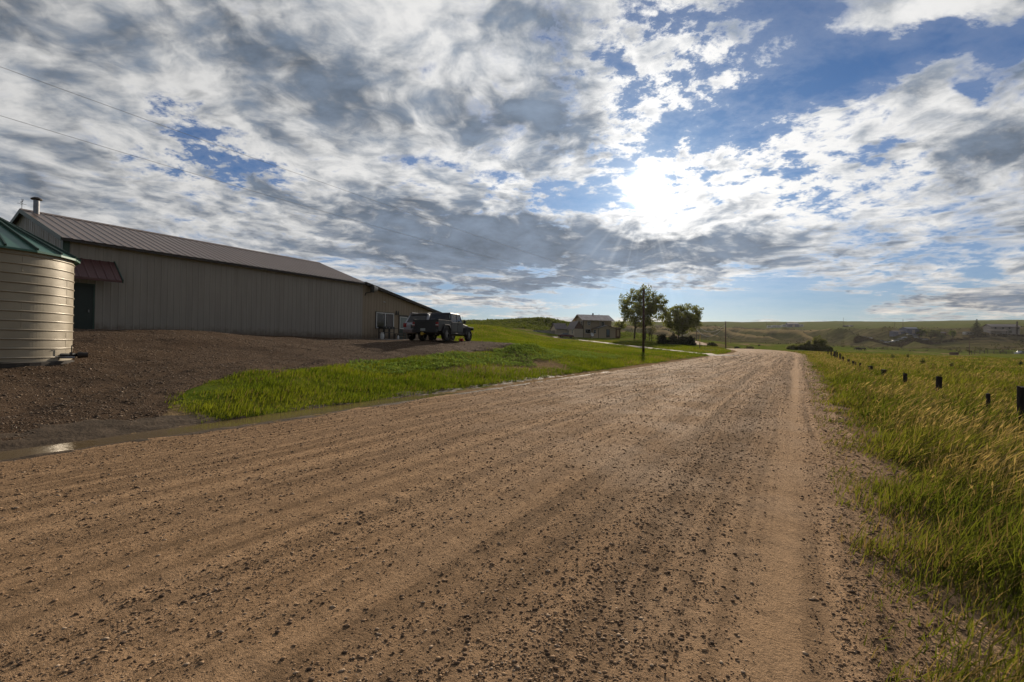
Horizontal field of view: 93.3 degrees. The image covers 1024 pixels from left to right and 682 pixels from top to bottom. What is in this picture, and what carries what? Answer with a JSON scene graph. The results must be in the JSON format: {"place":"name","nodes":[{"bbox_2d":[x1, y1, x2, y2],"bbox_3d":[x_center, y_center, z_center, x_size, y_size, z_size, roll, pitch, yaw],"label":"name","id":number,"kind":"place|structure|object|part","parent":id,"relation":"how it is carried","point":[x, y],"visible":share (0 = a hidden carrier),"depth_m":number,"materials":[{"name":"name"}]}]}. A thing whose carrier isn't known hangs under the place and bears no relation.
{"place":"outdoors","nodes":[
{"label":"outdoors","id":0,"kind":"place"},
{"bbox_2d":[0,328,514,440],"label":"gravel yard","id":1,"kind":"structure","parent":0,"point":[118,382],"depth_m":14.45,"materials":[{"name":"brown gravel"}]},
{"bbox_2d":[0,217,81,367],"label":"grain bin","id":2,"kind":"object","parent":1,"relation":"on","point":[37,282],"visible":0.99,"depth_m":12.46,"materials":[{"name":"beige metal"}]},
{"bbox_2d":[59,344,87,357],"bbox_3d":[-12.644,0.268,12.871,2.059,0.401,0.200,1,-1,-43],"label":"drain pipe","id":3,"kind":"object","parent":2,"relation":"attached to","point":[71,354],"visible":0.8,"depth_m":13.34,"materials":[{"name":"black plastic"}]},
{"bbox_2d":[403,312,454,340],"bbox_3d":[-5.621,-0.963,34.175,2.160,1.887,4.760,1,0,19],"label":"suv","id":4,"kind":"object","parent":1,"relation":"on","point":[407,326],"visible":0.37,"depth_m":32.31,"materials":[{"name":"silver metal"}]},
{"bbox_3d":[-6.294,-1.489,32.260,1.480,0.496,0.309,1,0,19],"label":"rear window","id":5,"kind":"part","parent":4,"relation":"part of","materials":[{"name":"black glass"}]},
{"bbox_2d":[412,313,473,340],"bbox_3d":[-4.458,-0.908,31.845,2.120,1.854,5.580,1,0,18],"label":"pickup truck","id":6,"kind":"object","parent":1,"relation":"on","point":[446,326],"visible":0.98,"depth_m":30.54,"materials":[{"name":"black metal"}]},
{"bbox_3d":[-4.648,-1.542,31.255,1.440,0.410,0.115,1,0,18],"label":"rear window","id":7,"kind":"part","parent":6,"relation":"part of","materials":[{"name":"black glass"}]},
{"bbox_3d":[-3.726,-0.908,31.433,0.047,0.610,0.900,1,0,19],"label":"door","id":8,"kind":"part","parent":6,"relation":"part of","materials":[{"name":"grey paint"}]},
{"bbox_3d":[-3.779,-1.493,31.531,0.097,0.500,0.720,1,0,18],"label":"side window","id":9,"kind":"part","parent":6,"relation":"part of","materials":[{"name":"grey glass"}]},
{"bbox_3d":[-3.439,-0.897,32.291,0.047,0.610,0.850,1,0,19],"label":"door","id":10,"kind":"part","parent":6,"relation":"part of","materials":[{"name":"grey paint"}]},
{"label":"concrete slab","id":11,"kind":"structure","parent":1,"relation":"on","visible":0},
{"bbox_2d":[378,326,397,338],"bbox_3d":[-9.796,-0.650,38.381,0.610,0.990,1.620,1,0,30],"label":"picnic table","id":12,"kind":"object","parent":11,"relation":"on","point":[385,327],"visible":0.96,"depth_m":38.08,"materials":[{"name":"wood"}]},
{"bbox_2d":[394,333,406,338],"bbox_3d":[-9.086,-0.367,39.537,0.405,0.470,1.240,1,0,30],"label":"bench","id":13,"kind":"object","parent":11,"relation":"on","point":[403,336],"visible":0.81,"depth_m":39.27,"materials":[{"name":"brown wood"}]},
{"bbox_2d":[0,341,972,681],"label":"road","id":14,"kind":"structure","parent":0,"point":[780,635],"depth_m":3.57,"materials":[{"name":"brown gravel"}]},
{"bbox_2d":[0,393,454,459],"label":"puddle water","id":15,"kind":"structure","parent":14,"relation":"on","point":[10,454],"depth_m":8.80,"materials":[{"name":"brown liquid"}]},
{"bbox_2d":[0,0,1023,321],"label":"sky","id":16,"kind":"structure","parent":0,"point":[736,160],"materials":[{"name":"blue"}]},
{"bbox_2d":[131,323,1023,681],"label":"ground","id":17,"kind":"structure","parent":0,"point":[553,363],"depth_m":11.66,"materials":[{"name":"green plant"}]},
{"bbox_2d":[10,197,441,339],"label":"barn","id":18,"kind":"structure","parent":17,"relation":"on","point":[129,278],"depth_m":27.52,"materials":[{"name":"beige metal"}]},
{"bbox_2d":[73,284,92,328],"bbox_3d":[-19.969,-1.471,22.286,0.096,2.310,1.060,1,0,30],"label":"door","id":19,"kind":"structure","parent":18,"relation":"in","point":[83,294],"depth_m":22.44,"materials":[{"name":"green paint"}]},
{"bbox_2d":[375,311,393,328],"bbox_3d":[-10.216,-1.638,38.872,0.059,1.360,1.993,1,0,30],"label":"window","id":20,"kind":"structure","parent":18,"relation":"in","point":[381,318],"depth_m":38.84,"materials":[{"name":"white glass"}]},
{"bbox_2d":[399,316,407,338],"bbox_3d":[-9.135,-1.079,40.720,0.052,2.040,0.970,1,0,30],"label":"entry door","id":21,"kind":"structure","parent":18,"relation":"in","point":[403,319],"depth_m":40.59,"materials":[{"name":"green paint"}]},
{"bbox_2d":[0,371,608,462],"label":"mud","id":22,"kind":"structure","parent":17,"relation":"on","point":[88,429],"depth_m":8.24,"materials":[{"name":"brown soil"}]},
{"bbox_2d":[165,324,730,422],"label":"verge grass","id":23,"kind":"structure","parent":17,"relation":"on","point":[522,340],"depth_m":17.39,"materials":[{"name":"green plant"}]},
{"bbox_2d":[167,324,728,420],"bbox_3d":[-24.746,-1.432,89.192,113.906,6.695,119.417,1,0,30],"label":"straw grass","id":24,"kind":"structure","parent":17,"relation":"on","point":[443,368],"depth_m":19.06,"materials":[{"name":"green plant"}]},
{"bbox_2d":[348,343,622,373],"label":"broadleaf weeds","id":25,"kind":"object","parent":17,"relation":"on","point":[498,358],"visible":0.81,"depth_m":24.62,"materials":[{"name":"green plant"}]},
{"bbox_2d":[533,330,554,333],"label":"retaining wall","id":26,"kind":"structure","parent":17,"relation":"on","point":[548,331],"depth_m":151.88,"materials":[{"name":"concrete"}]},
{"bbox_2d":[550,313,616,337],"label":"farmhouse","id":27,"kind":"object","parent":17,"relation":"on","point":[586,326],"visible":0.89,"depth_m":146.58,"materials":[{"name":"beige wood"}]},
{"bbox_2d":[606,329,609,336],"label":"door","id":28,"kind":"structure","parent":27,"relation":"in","point":[607,330],"depth_m":142.29,"materials":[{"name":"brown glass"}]},
{"bbox_2d":[458,317,709,340],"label":"knoll scrub","id":29,"kind":"object","parent":17,"relation":"on","point":[534,323],"visible":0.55,"depth_m":190.49,"materials":[{"name":"green plant"}]},
{"bbox_2d":[614,327,620,337],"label":"garden shed","id":30,"kind":"structure","parent":17,"relation":"on","point":[617,334],"depth_m":146.24,"materials":[{"name":"wood"}]},
{"bbox_2d":[614,320,626,333],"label":"tree","id":31,"kind":"object","parent":17,"relation":"on","point":[622,324],"visible":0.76,"depth_m":164.19,"materials":[{"name":"green plant"}]},
{"bbox_2d":[641,288,644,351],"bbox_3d":[17.481,-2.526,64.371,0.539,9.118,0.373,1,0,-32],"label":"utility pole","id":32,"kind":"object","parent":17,"relation":"on","point":[643,331],"visible":0.96,"depth_m":64.24,"materials":[{"name":"brown wood"}]},
{"bbox_2d":[0,115,641,292],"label":"power line","id":33,"kind":"object","parent":32,"relation":"attached to","point":[264,194],"visible":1,"depth_m":26.27,"materials":[{"name":"metal"}]},
{"bbox_2d":[2,67,641,287],"bbox_3d":[-3.317,-9.328,39.925,0.016,3.601,64.157,0,-1,40],"label":"power line","id":34,"kind":"object","parent":32,"relation":"attached to","point":[254,158],"visible":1,"depth_m":26.08,"materials":[{"name":"metal"}]},
{"bbox_2d":[618,284,671,338],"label":"elm tree","id":35,"kind":"object","parent":17,"relation":"on","point":[654,305],"visible":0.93,"depth_m":139.63,"materials":[{"name":"green plant"}]},
{"bbox_2d":[645,326,656,340],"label":"tree","id":36,"kind":"object","parent":17,"relation":"on","point":[651,330],"visible":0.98,"depth_m":132.96,"materials":[{"name":"green plant"}]},
{"bbox_2d":[656,334,667,343],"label":"lilac bush","id":37,"kind":"object","parent":17,"relation":"on","point":[662,339],"visible":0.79,"depth_m":103.54,"materials":[{"name":"green plant"}]},
{"bbox_2d":[667,333,679,344],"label":"lilac bush","id":38,"kind":"object","parent":17,"relation":"on","point":[673,339],"visible":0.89,"depth_m":103.30,"materials":[{"name":"green plant"}]},
{"bbox_2d":[658,303,703,338],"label":"elm tree","id":39,"kind":"object","parent":17,"relation":"on","point":[679,322],"visible":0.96,"depth_m":141.26,"materials":[{"name":"green plant"}]},
{"bbox_2d":[677,336,687,344],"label":"lilac bush","id":40,"kind":"object","parent":17,"relation":"on","point":[681,340],"visible":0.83,"depth_m":104.34,"materials":[{"name":"green plant"}]},
{"bbox_2d":[684,335,696,345],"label":"lilac bush","id":41,"kind":"object","parent":17,"relation":"on","point":[690,340],"visible":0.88,"depth_m":103.41,"materials":[{"name":"green plant"}]},
{"bbox_2d":[706,342,717,345],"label":"bush","id":42,"kind":"object","parent":17,"relation":"on","point":[713,344],"visible":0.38,"depth_m":150.02,"materials":[{"name":"green plant"}]},
{"bbox_2d":[785,344,794,349],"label":"willow bush","id":43,"kind":"object","parent":17,"relation":"on","point":[791,347],"visible":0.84,"depth_m":141.19,"materials":[{"name":"green plant"}]},
{"bbox_2d":[794,344,803,349],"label":"willow bush","id":44,"kind":"object","parent":17,"relation":"on","point":[797,347],"visible":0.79,"depth_m":139.45,"materials":[{"name":"green plant"}]},
{"bbox_2d":[799,340,817,350],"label":"willow bush","id":45,"kind":"object","parent":17,"relation":"on","point":[808,345],"visible":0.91,"depth_m":137.26,"materials":[{"name":"green plant"}]},
{"bbox_2d":[811,335,828,350],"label":"willow bush","id":46,"kind":"object","parent":17,"relation":"on","point":[819,344],"visible":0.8,"depth_m":136.10,"materials":[{"name":"green plant"}]},
{"bbox_2d":[820,346,833,351],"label":"willow bush","id":47,"kind":"object","parent":17,"relation":"on","point":[827,348],"visible":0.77,"depth_m":132.43,"materials":[{"name":"green plant"}]},
{"bbox_2d":[903,373,906,383],"bbox_3d":[17.716,1.984,21.796,0.145,1.087,0.105,1,0,-4],"label":"fence post","id":48,"kind":"object","parent":17,"relation":"on","point":[905,377],"visible":0.42,"depth_m":21.75,"materials":[{"name":"brown wood"}]},
{"bbox_2d":[801,351,1023,571],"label":"seed heads","id":49,"kind":"object","parent":17,"relation":"on","point":[987,447],"visible":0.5,"depth_m":9.54,"materials":[{"name":"plant"}]},
{"bbox_2d":[936,376,941,391],"bbox_3d":[14.558,1.844,16.495,0.153,1.294,0.110,1,0,10],"label":"fence post","id":50,"kind":"object","parent":17,"relation":"on","point":[938,382],"visible":0.44,"depth_m":16.45,"materials":[{"name":"brown wood"}]},
{"bbox_2d":[949,352,958,354],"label":"hay feeder","id":51,"kind":"object","parent":17,"relation":"on","point":[953,353],"visible":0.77,"depth_m":195.14,"materials":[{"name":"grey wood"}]},
{"bbox_2d":[986,393,990,409],"bbox_3d":[12.101,1.900,12.296,0.072,1.149,0.074,1,0,5],"label":"fence post","id":52,"kind":"object","parent":17,"relation":"on","point":[988,398],"visible":0.38,"depth_m":12.27,"materials":[{"name":"brown wood"}]},
{"bbox_2d":[971,350,1012,354],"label":"corral fence","id":53,"kind":"object","parent":17,"relation":"on","point":[1000,352],"visible":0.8,"depth_m":210.00,"materials":[{"name":"brown wood"}]},
{"bbox_2d":[1017,386,1023,431],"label":"fence post","id":54,"kind":"object","parent":17,"relation":"on","point":[1020,397],"visible":0.46,"depth_m":10.56,"materials":[{"name":"brown wood"}]},
{"bbox_2d":[554,337,739,355],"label":"driveway","id":55,"kind":"structure","parent":0,"point":[710,354],"depth_m":86.93,"materials":[{"name":"beige gravel"}]},
{"bbox_2d":[558,333,573,337],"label":"sedan","id":56,"kind":"object","parent":55,"relation":"on","point":[565,335],"visible":1,"depth_m":137.22,"materials":[{"name":"red paint"}]},
{"bbox_2d":[462,320,1023,353],"bbox_3d":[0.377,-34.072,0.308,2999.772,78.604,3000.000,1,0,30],"label":"hills","id":57,"kind":"structure","parent":0,"point":[758,332],"depth_m":430.94,"materials":[{"name":"green plant"}]},
{"bbox_2d":[785,323,798,326],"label":"ridge barn","id":58,"kind":"structure","parent":57,"relation":"on","point":[792,324],"depth_m":741.23,"materials":[{"name":"grey metal"}]},
{"bbox_2d":[620,325,1023,352],"bbox_3d":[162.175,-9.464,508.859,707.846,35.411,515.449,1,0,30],"label":"sagebrush","id":59,"kind":"object","parent":57,"relation":"on","point":[928,348],"visible":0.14,"depth_m":321.31,"materials":[{"name":"green plant"}]},
{"bbox_2d":[889,331,904,335],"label":"shed","id":60,"kind":"structure","parent":57,"relation":"on","point":[893,333],"depth_m":399.57,"materials":[{"name":"grey metal"}]},
{"bbox_2d":[899,327,919,335],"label":"steel shed","id":61,"kind":"structure","parent":57,"relation":"on","point":[912,330],"depth_m":398.09,"materials":[{"name":"white metal"}]},
{"bbox_2d":[916,327,927,337],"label":"tree","id":62,"kind":"object","parent":57,"relation":"on","point":[920,332],"visible":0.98,"depth_m":396.20,"materials":[{"name":"green plant"}]},
{"bbox_2d":[923,329,940,338],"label":"tree","id":63,"kind":"object","parent":57,"relation":"on","point":[931,333],"visible":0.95,"depth_m":391.72,"materials":[{"name":"green plant"}]},
{"bbox_2d":[853,333,1023,346],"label":"bluff brush","id":64,"kind":"object","parent":57,"relation":"on","point":[898,344],"visible":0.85,"depth_m":377.61,"materials":[{"name":"green plant"}]},
{"bbox_2d":[937,333,945,339],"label":"tree","id":65,"kind":"object","parent":57,"relation":"on","point":[943,335],"visible":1,"depth_m":383.17,"materials":[{"name":"green plant"}]},
{"bbox_2d":[948,330,956,337],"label":"tree","id":66,"kind":"object","parent":57,"relation":"on","point":[952,333],"visible":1,"depth_m":382.41,"materials":[{"name":"green plant"}]},
{"bbox_2d":[968,319,985,334],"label":"spruce tree","id":67,"kind":"object","parent":57,"relation":"on","point":[976,326],"visible":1,"depth_m":381.50,"materials":[{"name":"green plant"}]},
{"bbox_2d":[982,321,1020,334],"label":"hilltop house","id":68,"kind":"structure","parent":57,"relation":"on","point":[1007,329],"depth_m":380.35,"materials":[{"name":"white"}]},
{"bbox_2d":[780,350,1023,681],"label":"tall grass","id":69,"kind":"structure","parent":0,"point":[938,498],"depth_m":5.27,"materials":[{"name":"green plant"}]},
{"bbox_2d":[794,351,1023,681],"bbox_3d":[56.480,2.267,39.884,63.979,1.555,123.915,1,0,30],"label":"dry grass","id":70,"kind":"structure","parent":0,"point":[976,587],"depth_m":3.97,"materials":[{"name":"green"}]}
]}

